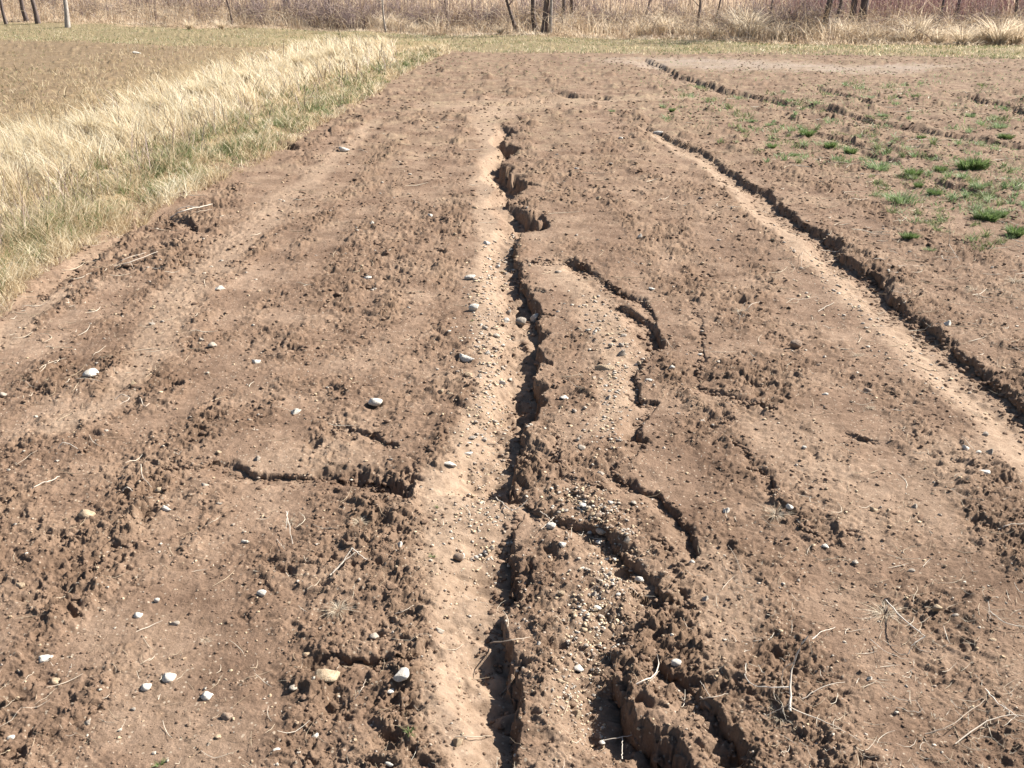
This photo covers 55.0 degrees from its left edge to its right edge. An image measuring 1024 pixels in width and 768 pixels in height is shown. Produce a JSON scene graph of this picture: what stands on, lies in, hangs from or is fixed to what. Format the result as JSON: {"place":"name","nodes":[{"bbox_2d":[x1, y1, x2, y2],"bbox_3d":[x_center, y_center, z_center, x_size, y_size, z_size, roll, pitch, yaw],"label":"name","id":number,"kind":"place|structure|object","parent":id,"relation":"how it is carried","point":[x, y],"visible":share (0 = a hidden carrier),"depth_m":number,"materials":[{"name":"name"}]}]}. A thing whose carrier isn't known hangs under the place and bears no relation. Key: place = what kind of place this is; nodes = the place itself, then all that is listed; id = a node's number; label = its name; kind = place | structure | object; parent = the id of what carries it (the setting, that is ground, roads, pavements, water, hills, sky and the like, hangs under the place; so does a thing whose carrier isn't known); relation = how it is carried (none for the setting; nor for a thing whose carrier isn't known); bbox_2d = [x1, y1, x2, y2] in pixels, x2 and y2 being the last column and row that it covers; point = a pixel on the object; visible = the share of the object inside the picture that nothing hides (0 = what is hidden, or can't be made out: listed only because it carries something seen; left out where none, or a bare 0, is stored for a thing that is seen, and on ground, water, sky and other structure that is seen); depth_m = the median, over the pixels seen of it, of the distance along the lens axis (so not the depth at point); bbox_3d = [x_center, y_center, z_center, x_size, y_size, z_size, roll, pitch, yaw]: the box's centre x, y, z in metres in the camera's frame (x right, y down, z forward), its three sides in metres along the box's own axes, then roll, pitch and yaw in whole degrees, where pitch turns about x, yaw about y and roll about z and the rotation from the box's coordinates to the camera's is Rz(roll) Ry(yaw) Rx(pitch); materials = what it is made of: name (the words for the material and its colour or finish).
{"place":"outdoors","nodes":[
{"label":"outdoors","id":0,"kind":"place"},
{"bbox_2d":[0,32,397,218],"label":"dry grass","id":1,"kind":"structure","parent":0,"point":[118,128],"depth_m":13.07,"materials":[{"name":"beige plant"}]},
{"bbox_2d":[0,45,450,291],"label":"green grass","id":2,"kind":"structure","parent":0,"point":[127,180],"depth_m":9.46,"materials":[{"name":"green plant"}]},
{"bbox_2d":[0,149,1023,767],"bbox_3d":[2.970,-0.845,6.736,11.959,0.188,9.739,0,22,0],"label":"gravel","id":3,"kind":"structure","parent":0,"point":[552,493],"depth_m":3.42,"materials":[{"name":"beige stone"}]},
{"bbox_2d":[0,0,1023,767],"bbox_3d":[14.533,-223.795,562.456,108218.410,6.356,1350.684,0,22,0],"label":"ground","id":4,"kind":"structure","parent":0,"point":[256,204],"depth_m":4.06,"materials":[{"name":"soil"}]},
{"bbox_2d":[0,133,37,163],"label":"grass tussock","id":5,"kind":"object","parent":4,"relation":"on","point":[9,147],"depth_m":9.75,"materials":[{"name":"beige plant"}]},
{"bbox_2d":[19,0,28,21],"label":"bare tree","id":6,"kind":"object","parent":4,"relation":"on","point":[24,13],"visible":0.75,"depth_m":54.14,"materials":[{"name":"grey plant"}]},
{"bbox_2d":[30,0,40,23],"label":"bare tree","id":7,"kind":"object","parent":4,"relation":"on","point":[36,15],"visible":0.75,"depth_m":52.51,"materials":[{"name":"grey plant"}]},
{"bbox_2d":[9,123,75,142],"bbox_3d":[-5.042,-2.662,10.605,0.760,0.354,0.778,5,22,13],"label":"grass tussock","id":8,"kind":"object","parent":4,"relation":"on","point":[52,129],"depth_m":10.53,"materials":[{"name":"beige plant"}]},
{"bbox_2d":[63,0,70,27],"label":"bare tree","id":9,"kind":"object","parent":4,"relation":"on","point":[66,16],"visible":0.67,"depth_m":49.60,"materials":[{"name":"grey plant"}]},
{"bbox_2d":[60,108,112,137],"bbox_3d":[-5.064,-3.119,11.780,0.774,0.353,0.778,-5,22,-14],"label":"grass tussock","id":10,"kind":"object","parent":4,"relation":"on","point":[78,121],"depth_m":11.72,"materials":[{"name":"beige plant"}]},
{"bbox_2d":[78,509,95,518],"bbox_3d":[-1.448,0.443,3.347,0.052,0.032,0.052,10,19,-4],"label":"stone","id":11,"kind":"object","parent":4,"relation":"on","point":[84,513],"visible":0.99,"depth_m":3.33,"materials":[{"name":"beige stone"}]},
{"bbox_2d":[82,368,98,376],"bbox_3d":[-1.942,-0.042,4.546,0.074,0.058,0.077,-4,22,-11],"label":"stone","id":12,"kind":"object","parent":4,"relation":"on","point":[91,372],"visible":0.88,"depth_m":4.52,"materials":[{"name":"white stone"}]},
{"bbox_2d":[103,104,151,122],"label":"grass tussock","id":13,"kind":"object","parent":4,"relation":"on","point":[129,110],"depth_m":12.62,"materials":[{"name":"beige plant"}]},
{"bbox_2d":[1,36,286,126],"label":"green grass","id":14,"kind":"structure","parent":4,"relation":"on","point":[90,68],"depth_m":23.23,"materials":[{"name":"green plant"}]},
{"bbox_2d":[0,23,299,163],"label":"stubble","id":15,"kind":"object","parent":4,"relation":"on","point":[90,82],"visible":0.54,"depth_m":20.55,"materials":[{"name":"beige plant"}]},
{"bbox_2d":[0,36,319,127],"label":"stubble","id":16,"kind":"object","parent":4,"relation":"on","point":[94,75],"visible":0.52,"depth_m":22.13,"materials":[{"name":"beige plant"}]},
{"bbox_2d":[141,89,185,112],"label":"grass tussock","id":17,"kind":"object","parent":4,"relation":"on","point":[158,100],"depth_m":14.05,"materials":[{"name":"beige plant"}]},
{"bbox_2d":[162,673,175,682],"bbox_3d":[-0.891,0.762,2.554,0.035,0.021,0.035,1,26,-1],"label":"stone","id":18,"kind":"object","parent":4,"relation":"on","point":[167,677],"visible":1,"depth_m":2.55,"materials":[{"name":"white stone"}]},
{"bbox_2d":[180,78,213,96],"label":"grass tussock","id":19,"kind":"object","parent":4,"relation":"on","point":[194,86],"depth_m":15.71,"materials":[{"name":"beige plant"}]},
{"bbox_2d":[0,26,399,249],"bbox_3d":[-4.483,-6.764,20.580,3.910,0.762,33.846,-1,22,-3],"label":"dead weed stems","id":20,"kind":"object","parent":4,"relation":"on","point":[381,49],"visible":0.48,"depth_m":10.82,"materials":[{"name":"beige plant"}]},
{"bbox_2d":[184,0,229,19],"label":"bare shrub","id":21,"kind":"object","parent":4,"relation":"on","point":[206,7],"visible":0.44,"depth_m":57.61,"materials":[{"name":"plant"}]},
{"bbox_2d":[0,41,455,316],"bbox_3d":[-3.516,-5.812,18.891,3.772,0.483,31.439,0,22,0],"label":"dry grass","id":22,"kind":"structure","parent":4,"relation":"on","point":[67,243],"depth_m":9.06,"materials":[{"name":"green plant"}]},
{"bbox_2d":[222,0,271,22],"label":"bare shrub","id":23,"kind":"object","parent":4,"relation":"on","point":[239,7],"visible":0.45,"depth_m":55.62,"materials":[{"name":"brown plant"}]},
{"bbox_2d":[232,66,269,82],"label":"grass tussock","id":24,"kind":"object","parent":4,"relation":"on","point":[241,72],"depth_m":18.60,"materials":[{"name":"beige plant"}]},
{"bbox_2d":[232,0,289,25],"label":"bare shrub","id":25,"kind":"object","parent":4,"relation":"on","point":[257,8],"visible":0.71,"depth_m":53.99,"materials":[{"name":"plant"}]},
{"bbox_2d":[267,0,320,25],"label":"bare shrub","id":26,"kind":"object","parent":4,"relation":"on","point":[292,6],"visible":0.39,"depth_m":53.83,"materials":[{"name":"brown plant"}]},
{"bbox_2d":[284,51,312,67],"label":"grass tussock","id":27,"kind":"object","parent":4,"relation":"on","point":[300,58],"depth_m":22.50,"materials":[{"name":"beige plant"}]},
{"bbox_2d":[290,0,338,27],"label":"bare shrub","id":28,"kind":"object","parent":4,"relation":"on","point":[306,18],"visible":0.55,"depth_m":52.41,"materials":[{"name":"brown plant"}]},
{"bbox_2d":[315,669,339,682],"bbox_3d":[-0.477,0.750,2.532,0.065,0.022,0.059,4,15,-1],"label":"stone","id":29,"kind":"object","parent":4,"relation":"on","point":[327,675],"visible":0.99,"depth_m":2.52,"materials":[{"name":"beige stone"}]},
{"bbox_2d":[289,0,371,29],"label":"bare shrub","id":30,"kind":"object","parent":4,"relation":"on","point":[331,11],"visible":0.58,"depth_m":50.74,"materials":[{"name":"brown plant"}]},
{"bbox_2d":[314,43,350,58],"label":"grass tussock","id":31,"kind":"object","parent":4,"relation":"on","point":[336,49],"depth_m":25.84,"materials":[{"name":"beige plant"}]},
{"bbox_2d":[320,597,358,623],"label":"dry grass tuft","id":32,"kind":"object","parent":4,"relation":"on","point":[336,608],"visible":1,"depth_m":2.82,"materials":[{"name":"plant"}]},
{"bbox_2d":[333,0,390,30],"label":"bare shrub","id":33,"kind":"object","parent":4,"relation":"on","point":[347,17],"visible":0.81,"depth_m":49.57,"materials":[{"name":"plant"}]},
{"bbox_2d":[345,0,398,25],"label":"bare shrub","id":34,"kind":"object","parent":4,"relation":"on","point":[378,9],"visible":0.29,"depth_m":52.50,"materials":[{"name":"brown plant"}]},
{"bbox_2d":[0,0,752,23],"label":"brush","id":35,"kind":"object","parent":4,"relation":"on","point":[654,1],"visible":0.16,"depth_m":57.28,"materials":[{"name":"brown plant"}]},
{"bbox_2d":[393,667,408,681],"bbox_3d":[-0.283,0.743,2.518,0.042,0.022,0.040,-1,28,0],"label":"stone","id":36,"kind":"object","parent":4,"relation":"on","point":[402,674],"visible":1,"depth_m":2.50,"materials":[{"name":"white stone"}]},
{"bbox_2d":[374,0,435,25],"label":"bare shrub","id":37,"kind":"object","parent":4,"relation":"on","point":[399,7],"visible":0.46,"depth_m":50.65,"materials":[{"name":"brown plant"}]},
{"bbox_2d":[398,0,457,29],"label":"bare shrub","id":38,"kind":"object","parent":4,"relation":"on","point":[420,14],"visible":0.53,"depth_m":47.95,"materials":[{"name":"brown plant"}]},
{"bbox_2d":[417,0,482,32],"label":"bare shrub","id":39,"kind":"object","parent":4,"relation":"on","point":[454,16],"visible":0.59,"depth_m":47.87,"materials":[{"name":"brown plant"}]},
{"bbox_2d":[452,0,512,31],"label":"bare shrub","id":40,"kind":"object","parent":4,"relation":"on","point":[482,16],"visible":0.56,"depth_m":48.07,"materials":[{"name":"brown plant"}]},
{"bbox_2d":[469,0,523,29],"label":"bare shrub","id":41,"kind":"object","parent":4,"relation":"on","point":[486,13],"visible":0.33,"depth_m":47.93,"materials":[{"name":"brown plant"}]},
{"bbox_2d":[0,0,1023,44],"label":"brush","id":42,"kind":"object","parent":4,"relation":"on","point":[628,21],"visible":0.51,"depth_m":41.78,"materials":[{"name":"brown plant"}]},
{"bbox_2d":[0,0,1023,44],"bbox_3d":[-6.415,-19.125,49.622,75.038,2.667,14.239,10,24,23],"label":"dry reeds","id":43,"kind":"object","parent":4,"relation":"on","point":[430,29],"visible":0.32,"depth_m":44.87,"materials":[{"name":"beige plant"}]},
{"bbox_2d":[0,180,1023,767],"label":"soil clods","id":44,"kind":"object","parent":4,"relation":"on","point":[338,632],"visible":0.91,"depth_m":3.33,"materials":[{"name":"brown soil"}]},
{"bbox_2d":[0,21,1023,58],"bbox_3d":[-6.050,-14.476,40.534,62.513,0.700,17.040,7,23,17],"label":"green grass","id":45,"kind":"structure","parent":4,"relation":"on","point":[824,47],"depth_m":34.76,"materials":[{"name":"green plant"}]},
{"bbox_2d":[0,20,1023,58],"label":"dry grass","id":46,"kind":"structure","parent":4,"relation":"on","point":[728,51],"depth_m":34.93,"materials":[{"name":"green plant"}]},
{"bbox_2d":[0,98,1023,767],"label":"soil crumbs","id":47,"kind":"object","parent":4,"relation":"on","point":[520,576],"visible":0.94,"depth_m":3.48,"materials":[{"name":"brown soil"}]},
{"bbox_2d":[0,87,1023,767],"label":"straw litter","id":48,"kind":"object","parent":4,"relation":"on","point":[666,465],"visible":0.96,"depth_m":3.48,"materials":[{"name":"beige plant"}]},
{"bbox_2d":[1,17,1023,45],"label":"dry grass","id":49,"kind":"structure","parent":4,"relation":"on","point":[568,34],"depth_m":41.02,"materials":[{"name":"beige plant"}]},
{"bbox_2d":[5,59,1023,767],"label":"fallen clods","id":50,"kind":"object","parent":4,"relation":"on","point":[661,511],"visible":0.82,"depth_m":3.87,"materials":[{"name":"soil"}]},
{"bbox_2d":[502,0,561,29],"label":"bare shrub","id":51,"kind":"object","parent":4,"relation":"on","point":[525,14],"visible":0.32,"depth_m":48.00,"materials":[{"name":"brown plant"}]},
{"bbox_2d":[531,0,537,32],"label":"bare tree","id":52,"kind":"object","parent":4,"relation":"on","point":[534,25],"visible":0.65,"depth_m":43.30,"materials":[{"name":"brown plant"}]},
{"bbox_2d":[541,0,548,33],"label":"bare tree","id":53,"kind":"object","parent":4,"relation":"on","point":[545,15],"visible":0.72,"depth_m":42.16,"materials":[{"name":"brown plant"}]},
{"bbox_2d":[517,0,588,29],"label":"bare shrub","id":54,"kind":"object","parent":4,"relation":"on","point":[542,6],"visible":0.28,"depth_m":47.93,"materials":[{"name":"brown plant"}]},
{"bbox_2d":[549,0,605,23],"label":"bare shrub","id":55,"kind":"object","parent":4,"relation":"on","point":[581,7],"visible":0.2,"depth_m":49.48,"materials":[{"name":"brown plant"}]},
{"bbox_2d":[580,0,621,29],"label":"bare shrub","id":56,"kind":"object","parent":4,"relation":"on","point":[597,14],"visible":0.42,"depth_m":44.48,"materials":[{"name":"brown plant"}]},
{"bbox_2d":[587,0,653,29],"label":"bare shrub","id":57,"kind":"object","parent":4,"relation":"on","point":[625,13],"visible":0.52,"depth_m":44.14,"materials":[{"name":"brown plant"}]},
{"bbox_2d":[626,0,680,28],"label":"bare shrub","id":58,"kind":"object","parent":4,"relation":"on","point":[653,11],"visible":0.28,"depth_m":44.24,"materials":[{"name":"brown plant"}]},
{"bbox_2d":[299,54,1023,229],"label":"soil crumbs","id":59,"kind":"object","parent":4,"relation":"on","point":[703,90],"visible":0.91,"depth_m":12.92,"materials":[{"name":"brown soil"}]},
{"bbox_2d":[646,12,688,35],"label":"grass tussock","id":60,"kind":"object","parent":4,"relation":"on","point":[666,21],"depth_m":41.26,"materials":[{"name":"beige plant"}]},
{"bbox_2d":[665,0,714,28],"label":"bare shrub","id":61,"kind":"object","parent":4,"relation":"on","point":[688,12],"visible":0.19,"depth_m":43.06,"materials":[{"name":"brown plant"}]},
{"bbox_2d":[686,0,751,30],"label":"bare shrub","id":62,"kind":"object","parent":4,"relation":"on","point":[720,9],"visible":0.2,"depth_m":41.90,"materials":[{"name":"brown plant"}]},
{"bbox_2d":[699,20,741,37],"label":"grass tussock","id":63,"kind":"object","parent":4,"relation":"on","point":[715,33],"depth_m":38.58,"materials":[{"name":"beige plant"}]},
{"bbox_2d":[717,1,778,36],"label":"grass tussock","id":64,"kind":"object","parent":4,"relation":"on","point":[742,17],"depth_m":39.21,"materials":[{"name":"beige plant"}]},
{"bbox_2d":[725,12,777,38],"bbox_3d":[9.464,-14.147,38.714,3.075,1.148,3.065,-20,29,-41],"label":"grass tussock","id":65,"kind":"object","parent":4,"relation":"on","point":[756,27],"depth_m":38.46,"materials":[{"name":"beige plant"}]},
{"bbox_2d":[731,0,811,30],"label":"bare shrub","id":66,"kind":"object","parent":4,"relation":"on","point":[766,10],"visible":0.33,"depth_m":39.86,"materials":[{"name":"brown plant"}]},
{"bbox_2d":[755,20,800,41],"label":"grass tussock","id":67,"kind":"object","parent":4,"relation":"on","point":[775,34],"depth_m":37.72,"materials":[{"name":"beige plant"}]},
{"bbox_2d":[761,505,796,522],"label":"dry grass tuft","id":68,"kind":"object","parent":4,"relation":"on","point":[773,512],"visible":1,"depth_m":3.35,"materials":[{"name":"plant"}]},
{"bbox_2d":[765,0,830,38],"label":"bare shrub","id":69,"kind":"object","parent":4,"relation":"on","point":[797,21],"visible":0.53,"depth_m":39.07,"materials":[{"name":"brown plant"}]},
{"bbox_2d":[745,627,859,740],"bbox_3d":[0.736,0.681,2.537,0.262,0.175,0.481,4,22,10],"label":"dry stalk","id":70,"kind":"object","parent":4,"relation":"on","point":[790,691],"visible":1,"depth_m":2.44,"materials":[{"name":"beige plant"}]},
{"bbox_2d":[797,128,816,136],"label":"weed tuft","id":71,"kind":"object","parent":4,"relation":"on","point":[806,133],"visible":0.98,"depth_m":12.22,"materials":[{"name":"green plant"}]},
{"bbox_2d":[784,0,850,30],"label":"bare shrub","id":72,"kind":"object","parent":4,"relation":"on","point":[818,8],"visible":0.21,"depth_m":41.99,"materials":[{"name":"brown plant"}]},
{"bbox_2d":[820,0,832,40],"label":"bare tree","id":73,"kind":"object","parent":4,"relation":"on","point":[828,3],"visible":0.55,"depth_m":38.32,"materials":[{"name":"brown plant"}]},
{"bbox_2d":[640,68,1023,252],"bbox_3d":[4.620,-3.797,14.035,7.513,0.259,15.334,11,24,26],"label":"weed cover","id":74,"kind":"object","parent":4,"relation":"on","point":[987,234],"visible":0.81,"depth_m":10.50,"materials":[{"name":"green plant"}]},
{"bbox_2d":[819,17,869,39],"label":"grass tussock","id":75,"kind":"object","parent":4,"relation":"on","point":[841,25],"depth_m":38.54,"materials":[{"name":"beige plant"}]},
{"bbox_2d":[848,0,857,24],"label":"bare tree","id":76,"kind":"object","parent":4,"relation":"on","point":[854,2],"visible":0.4,"depth_m":40.06,"materials":[{"name":"brown plant"}]},
{"bbox_2d":[857,0,868,31],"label":"bare tree","id":77,"kind":"object","parent":4,"relation":"on","point":[863,4],"visible":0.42,"depth_m":40.03,"materials":[{"name":"brown plant"}]},
{"bbox_2d":[857,23,893,41],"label":"grass tussock","id":78,"kind":"object","parent":4,"relation":"on","point":[871,33],"depth_m":36.91,"materials":[{"name":"beige plant"}]},
{"bbox_2d":[736,0,1023,29],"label":"brush","id":79,"kind":"object","parent":4,"relation":"on","point":[953,2],"visible":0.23,"depth_m":44.06,"materials":[{"name":"brown plant"}]},
{"bbox_2d":[863,161,896,171],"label":"weed tuft","id":80,"kind":"object","parent":4,"relation":"on","point":[880,167],"visible":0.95,"depth_m":9.94,"materials":[{"name":"green plant"}]},
{"bbox_2d":[858,600,909,626],"bbox_3d":[1.073,0.654,2.830,0.193,0.018,0.175,5,22,12],"label":"dry grass tuft","id":81,"kind":"object","parent":4,"relation":"on","point":[887,614],"visible":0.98,"depth_m":2.83,"materials":[{"name":"plant"}]},
{"bbox_2d":[866,0,912,28],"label":"bare shrub","id":82,"kind":"object","parent":4,"relation":"on","point":[894,5],"visible":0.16,"depth_m":43.38,"materials":[{"name":"plant"}]},
{"bbox_2d":[870,599,925,654],"bbox_3d":[1.054,0.660,2.758,0.132,0.056,0.276,0,22,0],"label":"dry stalk","id":83,"kind":"object","parent":4,"relation":"on","point":[924,636],"visible":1,"depth_m":2.69,"materials":[{"name":"beige plant"}]},
{"bbox_2d":[876,189,926,205],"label":"weed tuft","id":84,"kind":"object","parent":4,"relation":"on","point":[903,199],"visible":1,"depth_m":8.32,"materials":[{"name":"green plant"}]},
{"bbox_2d":[884,21,925,42],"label":"grass tussock","id":85,"kind":"object","parent":4,"relation":"on","point":[902,33],"depth_m":36.17,"materials":[{"name":"beige plant"}]},
{"bbox_2d":[895,231,919,238],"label":"weed tuft","id":86,"kind":"object","parent":4,"relation":"on","point":[910,235],"visible":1,"depth_m":7.05,"materials":[{"name":"green plant"}]},
{"bbox_2d":[901,167,926,176],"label":"weed tuft","id":87,"kind":"object","parent":4,"relation":"on","point":[914,172],"visible":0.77,"depth_m":9.60,"materials":[{"name":"green plant"}]},
{"bbox_2d":[888,11,951,41],"bbox_3d":[15.203,-13.427,36.926,3.260,1.266,3.468,-1,22,-2],"label":"grass tussock","id":88,"kind":"object","parent":4,"relation":"on","point":[921,23],"depth_m":36.77,"materials":[{"name":"beige plant"}]},
{"bbox_2d":[904,0,962,27],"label":"bare shrub","id":89,"kind":"object","parent":4,"relation":"on","point":[931,13],"visible":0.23,"depth_m":42.17,"materials":[{"name":"brown plant"}]},
{"bbox_2d":[919,25,956,43],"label":"grass tussock","id":90,"kind":"object","parent":4,"relation":"on","point":[942,38],"depth_m":35.45,"materials":[{"name":"beige plant"}]},
{"bbox_2d":[944,23,984,45],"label":"grass tussock","id":91,"kind":"object","parent":4,"relation":"on","point":[959,37],"depth_m":34.70,"materials":[{"name":"beige plant"}]},
{"bbox_2d":[953,156,994,170],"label":"weed tuft","id":92,"kind":"object","parent":4,"relation":"on","point":[974,164],"visible":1,"depth_m":9.91,"materials":[{"name":"green plant"}]},
{"bbox_2d":[942,0,1011,32],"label":"bare shrub","id":93,"kind":"object","parent":4,"relation":"on","point":[959,17],"visible":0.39,"depth_m":40.09,"materials":[{"name":"brown plant"}]},
{"bbox_2d":[971,207,1005,221],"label":"weed tuft","id":94,"kind":"object","parent":4,"relation":"on","point":[991,216],"visible":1,"depth_m":7.65,"materials":[{"name":"green plant"}]},
{"bbox_2d":[955,688,1021,743],"bbox_3d":[1.133,0.802,2.414,0.237,0.026,0.126,-8,23,-20],"label":"dry stalk","id":95,"kind":"object","parent":4,"relation":"on","point":[990,719],"visible":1,"depth_m":2.39,"materials":[{"name":"beige plant"}]},
{"bbox_2d":[969,12,1023,45],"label":"grass tussock","id":96,"kind":"object","parent":4,"relation":"on","point":[995,37],"depth_m":34.60,"materials":[{"name":"beige plant"}]},
{"bbox_2d":[971,0,1023,26],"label":"bare shrub","id":97,"kind":"object","parent":4,"relation":"on","point":[1021,13],"visible":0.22,"depth_m":39.22,"materials":[{"name":"plant"}]},
{"bbox_2d":[997,21,1023,43],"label":"grass tussock","id":98,"kind":"object","parent":4,"relation":"on","point":[1018,39],"depth_m":34.72,"materials":[{"name":"beige plant"}]},
{"bbox_2d":[999,224,1023,237],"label":"weed tuft","id":99,"kind":"object","parent":4,"relation":"on","point":[1012,231],"visible":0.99,"depth_m":7.14,"materials":[{"name":"green plant"}]},
{"bbox_2d":[420,56,1022,80],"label":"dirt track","id":100,"kind":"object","parent":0,"point":[723,67],"visible":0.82,"depth_m":23.82,"materials":[{"name":"brown soil"}]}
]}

